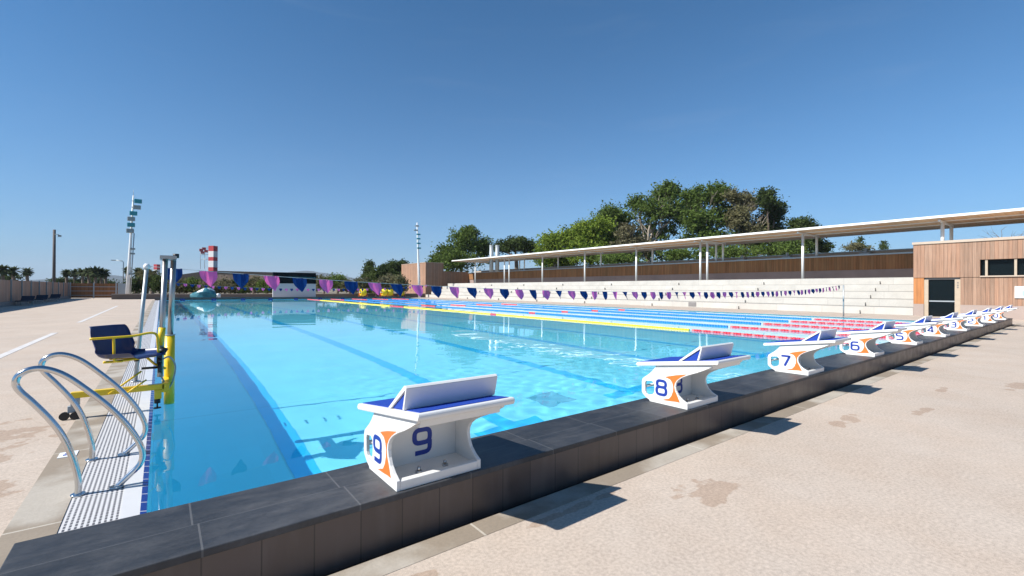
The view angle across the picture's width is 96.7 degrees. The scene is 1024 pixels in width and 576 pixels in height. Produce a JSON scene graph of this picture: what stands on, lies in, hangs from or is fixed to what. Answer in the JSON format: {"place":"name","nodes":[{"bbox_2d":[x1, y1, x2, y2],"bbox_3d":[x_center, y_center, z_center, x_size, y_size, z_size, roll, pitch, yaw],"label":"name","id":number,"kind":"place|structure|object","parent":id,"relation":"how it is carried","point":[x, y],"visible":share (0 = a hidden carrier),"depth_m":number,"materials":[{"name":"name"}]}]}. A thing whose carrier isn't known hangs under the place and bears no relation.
{"place":"outdoors","nodes":[
{"label":"outdoors","id":0,"kind":"place"},
{"bbox_2d":[25,275,130,282],"bbox_3d":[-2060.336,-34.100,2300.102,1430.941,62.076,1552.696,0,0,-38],"label":"hills","id":1,"kind":"structure","parent":0,"point":[118,278],"depth_m":2208.13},
{"bbox_2d":[169,282,429,291],"bbox_3d":[-19.714,-0.079,46.126,25.301,0.873,0.092,0,0,-38],"label":"flag line","id":2,"kind":"object","parent":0,"point":[219,287],"visible":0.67,"depth_m":43.11,"materials":[{"name":"multicoloured fabric"}]},
{"bbox_2d":[291,271,357,280],"bbox_3d":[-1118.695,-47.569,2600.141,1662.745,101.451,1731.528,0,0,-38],"label":"hills","id":3,"kind":"structure","parent":0,"point":[325,274],"depth_m":2550.79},
{"bbox_2d":[401,262,468,296],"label":"end building","id":4,"kind":"structure","parent":0,"point":[433,274],"depth_m":67.53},
{"bbox_2d":[0,297,1023,575],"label":"pool deck","id":5,"kind":"structure","parent":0,"point":[916,471],"depth_m":2.83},
{"bbox_2d":[15,296,34,305],"bbox_3d":[-31.509,0.819,29.481,0.600,0.590,1.950,0,0,-38],"label":"stacked lounger","id":6,"kind":"object","parent":5,"relation":"on","point":[27,298],"visible":0.93,"depth_m":29.95,"materials":[{"name":"blue"}]},
{"bbox_2d":[0,279,70,306],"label":"grey fence","id":7,"kind":"object","parent":5,"relation":"on","point":[12,291],"visible":0.8,"depth_m":32.41,"materials":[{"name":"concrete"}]},
{"bbox_2d":[34,295,47,303],"bbox_3d":[-34.257,0.813,33.044,0.600,0.590,1.950,0,0,-38],"label":"stacked lounger","id":8,"kind":"object","parent":5,"relation":"on","point":[42,297],"visible":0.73,"depth_m":33.56,"materials":[{"name":"blue"}]},
{"bbox_2d":[47,294,60,301],"bbox_3d":[-37.617,0.806,37.398,0.600,0.590,1.950,0,0,-38],"label":"stacked lounger","id":9,"kind":"object","parent":5,"relation":"on","point":[56,296],"visible":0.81,"depth_m":37.92,"materials":[{"name":"blue"}]},
{"bbox_2d":[0,306,116,357],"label":"deck line","id":10,"kind":"object","parent":5,"relation":"on","point":[22,346],"visible":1,"depth_m":10.00,"materials":[{"name":"paint"}]},
{"bbox_2d":[70,282,118,297],"bbox_3d":[-44.428,0.264,48.524,3.900,1.660,0.130,0,0,-38],"label":"orange fence","id":11,"kind":"object","parent":5,"relation":"on","point":[89,290],"visible":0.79,"depth_m":48.40,"materials":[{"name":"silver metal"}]},
{"bbox_2d":[47,301,154,535],"bbox_3d":[-17.646,1.184,22.184,0.033,0.027,51.640,0,0,-38],"label":"coping edge","id":12,"kind":"object","parent":5,"relation":"on","point":[56,523],"visible":0.33,"depth_m":2.97,"materials":[{"name":"concrete"}]},
{"bbox_2d":[57,300,157,532],"bbox_3d":[-17.541,1.187,22.265,0.232,0.023,51.640,0,0,-38],"label":"overflow grating","id":13,"kind":"object","parent":5,"relation":"on","point":[99,502],"visible":0.67,"depth_m":3.06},
{"bbox_2d":[11,365,145,497],"bbox_3d":[-2.507,0.825,2.661,0.577,0.780,0.068,0,0,-38],"label":"grab rail","id":14,"kind":"object","parent":13,"relation":"on","point":[35,405],"visible":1,"depth_m":2.63,"materials":[{"name":"silver metal"}]},
{"bbox_2d":[38,352,147,461],"bbox_3d":[-2.922,0.824,3.199,0.577,0.780,0.068,0,0,-38],"label":"grab rail","id":15,"kind":"object","parent":13,"relation":"on","point":[62,389],"visible":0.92,"depth_m":3.17,"materials":[{"name":"silver metal"}]},
{"bbox_2d":[130,264,149,381],"bbox_3d":[-4.783,0.443,5.861,0.191,1.517,0.097,0,0,-38],"label":"flag post","id":16,"kind":"object","parent":13,"relation":"on","point":[146,267],"visible":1,"depth_m":5.86,"materials":[{"name":"silver metal"}]},
{"bbox_2d":[150,266,839,299],"bbox_3d":[5.506,0.055,13.803,25.850,0.571,0.122,0,0,-38],"label":"flag line","id":17,"kind":"object","parent":16,"relation":"attached to","point":[209,278],"visible":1,"depth_m":8.28,"materials":[{"name":"multicoloured fabric"}]},
{"bbox_2d":[58,254,178,420],"bbox_3d":[-3.739,0.464,4.516,0.553,1.675,0.949,0,0,10],"label":"pool lift","id":18,"kind":"object","parent":5,"relation":"on","point":[115,343],"visible":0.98,"depth_m":4.58,"materials":[{"name":"yellow paint"}]},
{"bbox_2d":[119,283,125,293],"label":"gate","id":19,"kind":"structure","parent":5,"relation":"on","point":[122,288],"depth_m":49.89,"materials":[{"name":"silver metal"}]},
{"bbox_2d":[125,190,141,293],"bbox_3d":[-39.955,-4.629,48.081,1.340,11.507,0.516,0,0,-38],"label":"flood mast","id":20,"kind":"object","parent":5,"relation":"on","point":[132,212],"visible":0.97,"depth_m":47.89,"materials":[{"name":"metal"}]},
{"bbox_2d":[190,288,220,296],"bbox_3d":[-31.118,0.569,46.160,2.709,1.188,1.205,0,0,-38],"label":"covered trolley","id":21,"kind":"object","parent":5,"relation":"on","point":[207,292],"visible":0.82,"depth_m":45.90,"materials":[{"name":"teal fabric"}]},
{"bbox_2d":[244,275,263,293],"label":"shrub","id":22,"kind":"object","parent":5,"relation":"on","point":[252,282],"visible":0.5,"depth_m":60.61,"materials":[{"name":"green plant"}]},
{"bbox_2d":[253,275,271,293],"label":"shrub","id":23,"kind":"object","parent":5,"relation":"on","point":[261,284],"visible":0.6,"depth_m":59.19,"materials":[{"name":"green plant"}]},
{"bbox_2d":[111,293,425,298],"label":"wall","id":24,"kind":"structure","parent":5,"relation":"on","point":[131,296],"depth_m":50.98,"materials":[{"name":"grey"}]},
{"bbox_2d":[272,272,315,296],"bbox_3d":[-24.977,-0.275,52.345,4.540,2.980,0.420,0,0,-38],"label":"scoreboard","id":25,"kind":"object","parent":5,"relation":"on","point":[286,281],"visible":0.67,"depth_m":52.08,"materials":[{"name":"grey"}]},
{"bbox_2d":[316,274,333,293],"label":"shrub","id":26,"kind":"object","parent":5,"relation":"on","point":[318,286],"visible":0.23,"depth_m":59.98,"materials":[{"name":"green plant"}]},
{"bbox_2d":[323,272,349,293],"bbox_3d":[-23.117,-0.449,59.961,3.558,3.435,6.371,0,0,-17],"label":"shrub","id":27,"kind":"object","parent":5,"relation":"on","point":[336,284],"visible":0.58,"depth_m":60.20,"materials":[{"name":"green plant"}]},
{"bbox_2d":[338,278,356,292],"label":"shrub","id":28,"kind":"object","parent":5,"relation":"on","point":[342,286],"visible":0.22,"depth_m":60.38,"materials":[{"name":"green plant"}]},
{"bbox_2d":[358,289,367,296],"bbox_3d":[-18.332,0.663,56.033,1.000,1.188,0.950,0,0,-38],"label":"rope reel","id":29,"kind":"object","parent":5,"relation":"on","point":[363,292],"visible":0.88,"depth_m":55.79,"materials":[{"name":"yellow"}]},
{"bbox_2d":[353,277,373,295],"bbox_3d":[-19.349,-0.128,59.774,3.178,2.845,7.547,0,0,-4],"label":"shrub","id":30,"kind":"object","parent":5,"relation":"on","point":[362,284],"visible":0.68,"depth_m":57.70,"materials":[{"name":"green plant"}]},
{"bbox_2d":[380,289,387,295],"bbox_3d":[-16.194,0.679,57.682,1.000,1.188,0.950,0,0,-38],"label":"rope reel","id":31,"kind":"object","parent":5,"relation":"on","point":[383,292],"visible":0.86,"depth_m":57.42,"materials":[{"name":"yellow"}]},
{"bbox_2d":[375,273,396,290],"bbox_3d":[-16.122,-0.392,60.235,2.930,3.404,5.900,0,0,4],"label":"shrub","id":32,"kind":"object","parent":5,"relation":"on","point":[383,279],"visible":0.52,"depth_m":58.55,"materials":[{"name":"green plant"}]},
{"bbox_2d":[387,289,393,295],"bbox_3d":[-15.600,0.684,58.140,1.000,1.188,0.950,0,0,-38],"label":"rope reel","id":33,"kind":"object","parent":5,"relation":"on","point":[390,292],"visible":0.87,"depth_m":57.90,"materials":[{"name":"yellow"}]},
{"bbox_2d":[385,274,410,292],"bbox_3d":[-14.682,-0.281,58.658,3.420,3.193,2.805,0,0,-38],"label":"shrub","id":34,"kind":"object","parent":5,"relation":"on","point":[400,279],"visible":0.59,"depth_m":58.33,"materials":[{"name":"green plant"}]},
{"bbox_2d":[414,223,420,296],"bbox_3d":[-13.135,-3.883,63.230,1.235,10.412,0.540,0,0,-38],"label":"flood mast","id":35,"kind":"object","parent":5,"relation":"on","point":[418,262],"visible":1,"depth_m":63.26,"materials":[{"name":"metal"}]},
{"bbox_2d":[0,300,1020,575],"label":"drain strip","id":36,"kind":"object","parent":5,"relation":"on","point":[34,516],"visible":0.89,"depth_m":2.71,"materials":[{"name":"concrete"}]},
{"bbox_2d":[57,450,78,458],"bbox_3d":[-3.196,1.197,3.279,0.100,0.005,0.130,0,0,-38],"label":"depth plaque","id":37,"kind":"object","parent":36,"relation":"on","point":[63,455],"visible":0.5,"depth_m":3.27,"materials":[{"name":"ceramic"}]},
{"bbox_2d":[426,277,912,315],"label":"terrace steps","id":38,"kind":"structure","parent":5,"relation":"on","point":[889,296],"depth_m":31.35,"materials":[{"name":"concrete"}]},
{"bbox_2d":[452,208,1023,282],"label":"canopy","id":39,"kind":"object","parent":38,"relation":"on","point":[950,222],"visible":0.9,"depth_m":32.94,"materials":[{"name":"white"}]},
{"bbox_2d":[489,245,493,271],"bbox_3d":[-2.809,-4.027,62.011,0.600,3.592,0.585,0,0,-38],"label":"metal flue","id":40,"kind":"object","parent":39,"relation":"attached to","point":[490,260],"visible":0.84,"depth_m":61.77,"materials":[{"name":"silver metal"}]},
{"bbox_2d":[495,245,498,271],"bbox_3d":[-2.010,-4.022,62.011,0.600,3.592,0.585,0,0,-38],"label":"metal flue","id":41,"kind":"object","parent":39,"relation":"attached to","point":[496,260],"visible":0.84,"depth_m":61.77,"materials":[{"name":"silver metal"}]},
{"bbox_2d":[469,248,912,282],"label":"wall","id":42,"kind":"structure","parent":5,"relation":"on","point":[865,263],"depth_m":37.48,"materials":[{"name":"wood"}]},
{"bbox_2d":[0,0,1023,280],"label":"sky","id":43,"kind":"structure","parent":0,"point":[275,135],"materials":[{"name":"blue"}]},
{"bbox_2d":[147,299,948,512],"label":"water","id":44,"kind":"structure","parent":0,"point":[268,392],"depth_m":7.25,"materials":[{"name":"blue liquid"}]},
{"bbox_2d":[309,299,876,344],"bbox_3d":[-6.940,1.275,30.029,0.165,0.086,50.856,0,0,-38],"label":"lane rope","id":45,"kind":"object","parent":44,"relation":"on","point":[772,336],"visible":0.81,"depth_m":15.99,"materials":[{"name":"red"}]},
{"bbox_2d":[335,299,893,338],"bbox_3d":[-5.024,1.290,31.508,0.166,0.086,50.856,0,0,-38],"label":"lane rope","id":46,"kind":"object","parent":44,"relation":"on","point":[891,337],"visible":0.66,"depth_m":17.90,"materials":[{"name":"red"}]},
{"bbox_2d":[372,298,894,326],"bbox_3d":[-1.192,1.321,34.464,0.161,0.086,50.856,0,0,-38],"label":"lane rope","id":47,"kind":"object","parent":44,"relation":"on","point":[665,314],"visible":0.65,"depth_m":22.21,"materials":[{"name":"red"}]},
{"bbox_2d":[360,299,923,333],"bbox_3d":[-3.108,1.306,32.986,0.165,0.086,50.856,0,0,-38],"label":"lane rope","id":48,"kind":"object","parent":44,"relation":"on","point":[658,317],"visible":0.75,"depth_m":19.81,"materials":[{"name":"red"}]},
{"bbox_2d":[392,298,948,325],"bbox_3d":[0.724,1.336,35.942,0.164,0.086,50.856,0,0,-38],"label":"lane rope","id":49,"kind":"object","parent":44,"relation":"on","point":[683,312],"visible":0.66,"depth_m":24.01,"materials":[{"name":"red"}]},
{"bbox_2d":[131,289,1009,575],"bbox_3d":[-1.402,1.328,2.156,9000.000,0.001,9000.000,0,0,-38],"label":"ground","id":50,"kind":"structure","parent":0,"point":[513,507],"depth_m":3.59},
{"bbox_2d":[0,265,11,279],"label":"palm tree","id":51,"kind":"object","parent":50,"relation":"on","point":[4,270],"visible":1,"depth_m":74.93,"materials":[{"name":"green plant"}]},
{"bbox_2d":[7,265,20,279],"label":"palm tree","id":52,"kind":"object","parent":50,"relation":"on","point":[13,273],"visible":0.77,"depth_m":79.84,"materials":[{"name":"green plant"}]},
{"bbox_2d":[19,267,34,280],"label":"palm tree","id":53,"kind":"object","parent":50,"relation":"on","point":[27,273],"visible":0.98,"depth_m":83.88,"materials":[{"name":"green plant"}]},
{"bbox_2d":[52,230,61,281],"bbox_3d":[-55.011,-2.998,55.041,0.922,8.100,0.324,0,0,-7],"label":"camera pole","id":54,"kind":"object","parent":50,"relation":"on","point":[54,259],"visible":0.83,"depth_m":54.94,"materials":[{"name":"grey"}]},
{"bbox_2d":[0,274,119,283],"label":"scrub","id":55,"kind":"object","parent":50,"relation":"on","point":[60,279],"visible":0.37,"depth_m":97.57,"materials":[{"name":"green plant"}]},
{"bbox_2d":[60,269,70,282],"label":"palm tree","id":56,"kind":"object","parent":50,"relation":"on","point":[66,275],"visible":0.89,"depth_m":94.79,"materials":[{"name":"green plant"}]},
{"bbox_2d":[67,268,77,282],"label":"palm tree","id":57,"kind":"object","parent":50,"relation":"on","point":[73,273],"visible":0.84,"depth_m":94.68,"materials":[{"name":"green plant"}]},
{"bbox_2d":[75,268,84,282],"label":"palm tree","id":58,"kind":"object","parent":50,"relation":"on","point":[79,271],"visible":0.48,"depth_m":92.66,"materials":[{"name":"green plant"}]},
{"bbox_2d":[81,267,92,282],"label":"palm tree","id":59,"kind":"object","parent":50,"relation":"on","point":[85,272],"visible":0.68,"depth_m":89.77,"materials":[{"name":"green plant"}]},
{"bbox_2d":[88,266,102,282],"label":"palm tree","id":60,"kind":"object","parent":50,"relation":"on","point":[95,274],"visible":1,"depth_m":87.72,"materials":[{"name":"green plant"}]},
{"bbox_2d":[98,268,108,283],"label":"palm tree","id":61,"kind":"object","parent":50,"relation":"on","point":[101,277],"visible":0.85,"depth_m":88.94,"materials":[{"name":"green plant"}]},
{"bbox_2d":[104,269,110,283],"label":"palm tree","id":62,"kind":"object","parent":50,"relation":"on","point":[105,280],"visible":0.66,"depth_m":89.88,"materials":[{"name":"green plant"}]},
{"bbox_2d":[121,276,142,293],"bbox_3d":[-49.385,-0.317,59.814,2.785,2.882,6.819,0,0,-30],"label":"shrub","id":63,"kind":"object","parent":50,"relation":"on","point":[135,287],"visible":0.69,"depth_m":58.27,"materials":[{"name":"green plant"}]},
{"bbox_2d":[132,267,143,293],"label":"palm tree","id":64,"kind":"object","parent":50,"relation":"on","point":[135,270],"visible":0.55,"depth_m":71.73,"materials":[{"name":"green plant"}]},
{"bbox_2d":[135,267,155,293],"bbox_3d":[-47.776,-0.835,59.708,2.639,3.924,2.806,0,0,19],"label":"shrub","id":65,"kind":"object","parent":50,"relation":"on","point":[149,276],"visible":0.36,"depth_m":59.20,"materials":[{"name":"green plant"}]},
{"bbox_2d":[154,264,159,274],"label":"striped tower","id":66,"kind":"structure","parent":50,"relation":"on","point":[156,266],"depth_m":189.41,"materials":[{"name":"red"}]},
{"bbox_2d":[147,272,168,293],"bbox_3d":[-46.889,-0.456,60.617,3.302,3.191,7.110,0,0,-38],"label":"shrub","id":67,"kind":"object","parent":50,"relation":"on","point":[155,285],"visible":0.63,"depth_m":58.55,"materials":[{"name":"green plant"}]},
{"bbox_2d":[167,277,188,293],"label":"shrub","id":68,"kind":"object","parent":50,"relation":"on","point":[179,289],"visible":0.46,"depth_m":58.65,"materials":[{"name":"green plant"}]},
{"bbox_2d":[180,276,201,293],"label":"shrub","id":69,"kind":"object","parent":50,"relation":"on","point":[192,281],"visible":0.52,"depth_m":58.79,"materials":[{"name":"green plant"}]},
{"bbox_2d":[195,280,221,293],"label":"shrub","id":70,"kind":"object","parent":50,"relation":"on","point":[201,283],"visible":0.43,"depth_m":58.29,"materials":[{"name":"green plant"}]},
{"bbox_2d":[212,275,237,293],"bbox_3d":[-37.812,-0.291,59.838,3.365,2.966,4.708,0,0,-38],"label":"shrub","id":71,"kind":"object","parent":50,"relation":"on","point":[228,284],"visible":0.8,"depth_m":59.05,"materials":[{"name":"green plant"}]},
{"bbox_2d":[232,279,251,293],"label":"shrub","id":72,"kind":"object","parent":50,"relation":"on","point":[242,291],"visible":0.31,"depth_m":60.48,"materials":[{"name":"green plant"}]},
{"bbox_2d":[181,271,317,291],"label":"hangar","id":73,"kind":"structure","parent":50,"relation":"on","point":[228,274],"depth_m":120.01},
{"bbox_2d":[199,246,217,270],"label":"striped tower","id":74,"kind":"structure","parent":73,"relation":"on","point":[212,252],"depth_m":129.53,"materials":[{"name":"red"}]},
{"bbox_2d":[360,259,375,277],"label":"conifer","id":75,"kind":"object","parent":50,"relation":"on","point":[369,264],"visible":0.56,"depth_m":78.86,"materials":[{"name":"green plant"}]},
{"bbox_2d":[360,258,412,280],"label":"broadleaf tree","id":76,"kind":"object","parent":50,"relation":"on","point":[392,267],"visible":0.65,"depth_m":75.53,"materials":[{"name":"green plant"}]},
{"bbox_2d":[424,224,494,272],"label":"broadleaf tree","id":77,"kind":"object","parent":50,"relation":"on","point":[470,240],"visible":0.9,"depth_m":88.87,"materials":[{"name":"green plant"}]},
{"bbox_2d":[493,235,536,268],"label":"umbrella pine","id":78,"kind":"object","parent":50,"relation":"on","point":[521,244],"visible":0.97,"depth_m":83.94,"materials":[{"name":"green plant"}]},
{"bbox_2d":[528,224,580,266],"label":"broadleaf tree","id":79,"kind":"object","parent":50,"relation":"on","point":[557,241],"visible":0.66,"depth_m":73.72,"materials":[{"name":"green plant"}]},
{"bbox_2d":[561,208,621,264],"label":"broadleaf tree","id":80,"kind":"object","parent":50,"relation":"on","point":[590,233],"visible":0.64,"depth_m":71.16,"materials":[{"name":"green plant"}]},
{"bbox_2d":[591,199,636,229],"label":"broadleaf tree","id":81,"kind":"object","parent":50,"relation":"on","point":[614,211],"visible":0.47,"depth_m":78.63,"materials":[{"name":"green plant"}]},
{"bbox_2d":[608,219,662,261],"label":"broadleaf tree","id":82,"kind":"object","parent":50,"relation":"on","point":[630,234],"visible":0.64,"depth_m":68.46,"materials":[{"name":"green plant"}]},
{"bbox_2d":[622,177,696,261],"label":"broadleaf tree","id":83,"kind":"object","parent":50,"relation":"on","point":[665,196],"visible":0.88,"depth_m":79.22,"materials":[{"name":"green plant"}]},
{"bbox_2d":[586,240,813,263],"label":"tall hedge","id":84,"kind":"object","parent":50,"relation":"on","point":[730,251],"visible":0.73,"depth_m":65.76,"materials":[{"name":"green plant"}]},
{"bbox_2d":[672,179,742,258],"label":"broadleaf tree","id":85,"kind":"object","parent":50,"relation":"on","point":[699,222],"visible":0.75,"depth_m":77.05,"materials":[{"name":"green plant"}]},
{"bbox_2d":[718,186,769,256],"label":"broadleaf tree","id":86,"kind":"object","parent":50,"relation":"on","point":[740,216],"visible":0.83,"depth_m":74.70,"materials":[{"name":"green plant"}]},
{"bbox_2d":[747,185,790,251],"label":"broadleaf tree","id":87,"kind":"object","parent":50,"relation":"on","point":[768,201],"visible":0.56,"depth_m":76.68,"materials":[{"name":"green plant"}]},
{"bbox_2d":[768,212,835,253],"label":"broadleaf tree","id":88,"kind":"object","parent":50,"relation":"on","point":[807,222],"visible":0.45,"depth_m":72.28,"materials":[{"name":"green plant"}]},
{"bbox_2d":[838,240,875,251],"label":"bush","id":89,"kind":"object","parent":50,"relation":"on","point":[853,246],"visible":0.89,"depth_m":82.44,"materials":[{"name":"green plant"}]},
{"bbox_2d":[852,236,869,250],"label":"conifer","id":90,"kind":"object","parent":50,"relation":"on","point":[859,239],"visible":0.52,"depth_m":84.95,"materials":[{"name":"green plant"}]},
{"bbox_2d":[875,240,889,249],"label":"conifer","id":91,"kind":"object","parent":50,"relation":"on","point":[883,245],"visible":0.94,"depth_m":80.72,"materials":[{"name":"green plant"}]},
{"bbox_2d":[912,236,1023,319],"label":"changing building","id":92,"kind":"structure","parent":0,"point":[963,276],"depth_m":21.29,"materials":[{"name":"brown wood"}]},
{"bbox_2d":[929,279,954,315],"bbox_3d":[20.866,0.482,22.113,0.070,1.780,0.938,0,0,-38],"label":"glass door","id":93,"kind":"structure","parent":92,"relation":"in","point":[941,292],"depth_m":22.11,"materials":[{"name":"black"}]},
{"bbox_2d":[1015,286,1023,297],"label":"notice board","id":94,"kind":"object","parent":92,"relation":"attached to","point":[1019,291],"visible":1,"depth_m":19.98,"materials":[{"name":"white paint"}]},
{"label":"pool floor","id":95,"kind":"structure","parent":0,"visible":0},
{"bbox_2d":[147,298,964,501],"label":"pool wall","id":96,"kind":"structure","parent":95,"relation":"on","point":[587,306],"depth_m":26.63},
{"bbox_2d":[140,300,159,513],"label":"edge tiles","id":97,"kind":"object","parent":96,"relation":"on","point":[143,506],"visible":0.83,"depth_m":3.30,"materials":[{"name":"blue tile"}]},
{"bbox_2d":[155,296,410,299],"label":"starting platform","id":98,"kind":"structure","parent":96,"relation":"on","point":[231,298],"depth_m":48.09,"materials":[{"name":"stone"}]},
{"bbox_2d":[0,318,1012,575],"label":"starting platform","id":99,"kind":"structure","parent":96,"relation":"on","point":[330,522],"depth_m":2.24,"materials":[{"name":"tile"}]},
{"bbox_2d":[357,374,514,491],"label":"starting block","id":100,"kind":"structure","parent":99,"relation":"on","point":[419,434],"depth_m":2.32,"materials":[{"name":"white"}]},
{"bbox_2d":[636,342,750,409],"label":"starting block","id":101,"kind":"structure","parent":99,"relation":"on","point":[680,382],"depth_m":3.85,"materials":[{"name":"white"}]},
{"bbox_2d":[763,328,850,375],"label":"starting block","id":102,"kind":"structure","parent":99,"relation":"on","point":[795,356],"depth_m":5.37,"materials":[{"name":"white"}]},
{"bbox_2d":[836,321,906,356],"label":"starting block","id":103,"kind":"structure","parent":99,"relation":"on","point":[862,342],"depth_m":6.89,"materials":[{"name":"white"}]},
{"bbox_2d":[886,316,942,344],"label":"starting block","id":104,"kind":"structure","parent":99,"relation":"on","point":[908,336],"depth_m":8.40,"materials":[{"name":"white"}]},
{"bbox_2d":[916,312,966,336],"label":"starting block","id":105,"kind":"structure","parent":99,"relation":"on","point":[938,330],"depth_m":9.92,"materials":[{"name":"white"}]},
{"bbox_2d":[940,309,984,330],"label":"starting block","id":106,"kind":"structure","parent":99,"relation":"on","point":[959,325],"depth_m":11.44,"materials":[{"name":"white"}]},
{"bbox_2d":[959,308,998,325],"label":"starting block","id":107,"kind":"structure","parent":99,"relation":"on","point":[976,321],"depth_m":12.97,"materials":[{"name":"white"}]},
{"bbox_2d":[977,306,1009,322],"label":"starting block","id":108,"kind":"structure","parent":99,"relation":"on","point":[990,318],"depth_m":14.48,"materials":[{"name":"white"}]},
{"bbox_2d":[992,305,1017,319],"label":"starting block","id":109,"kind":"structure","parent":99,"relation":"on","point":[999,316],"depth_m":16.02,"materials":[{"name":"white"}]},
{"bbox_2d":[119,298,966,518],"bbox_3d":[-7.354,1.265,30.124,25.500,0.026,51.640,0,0,-38],"label":"coping","id":110,"kind":"object","parent":96,"relation":"on","point":[131,502],"visible":0.38,"depth_m":3.33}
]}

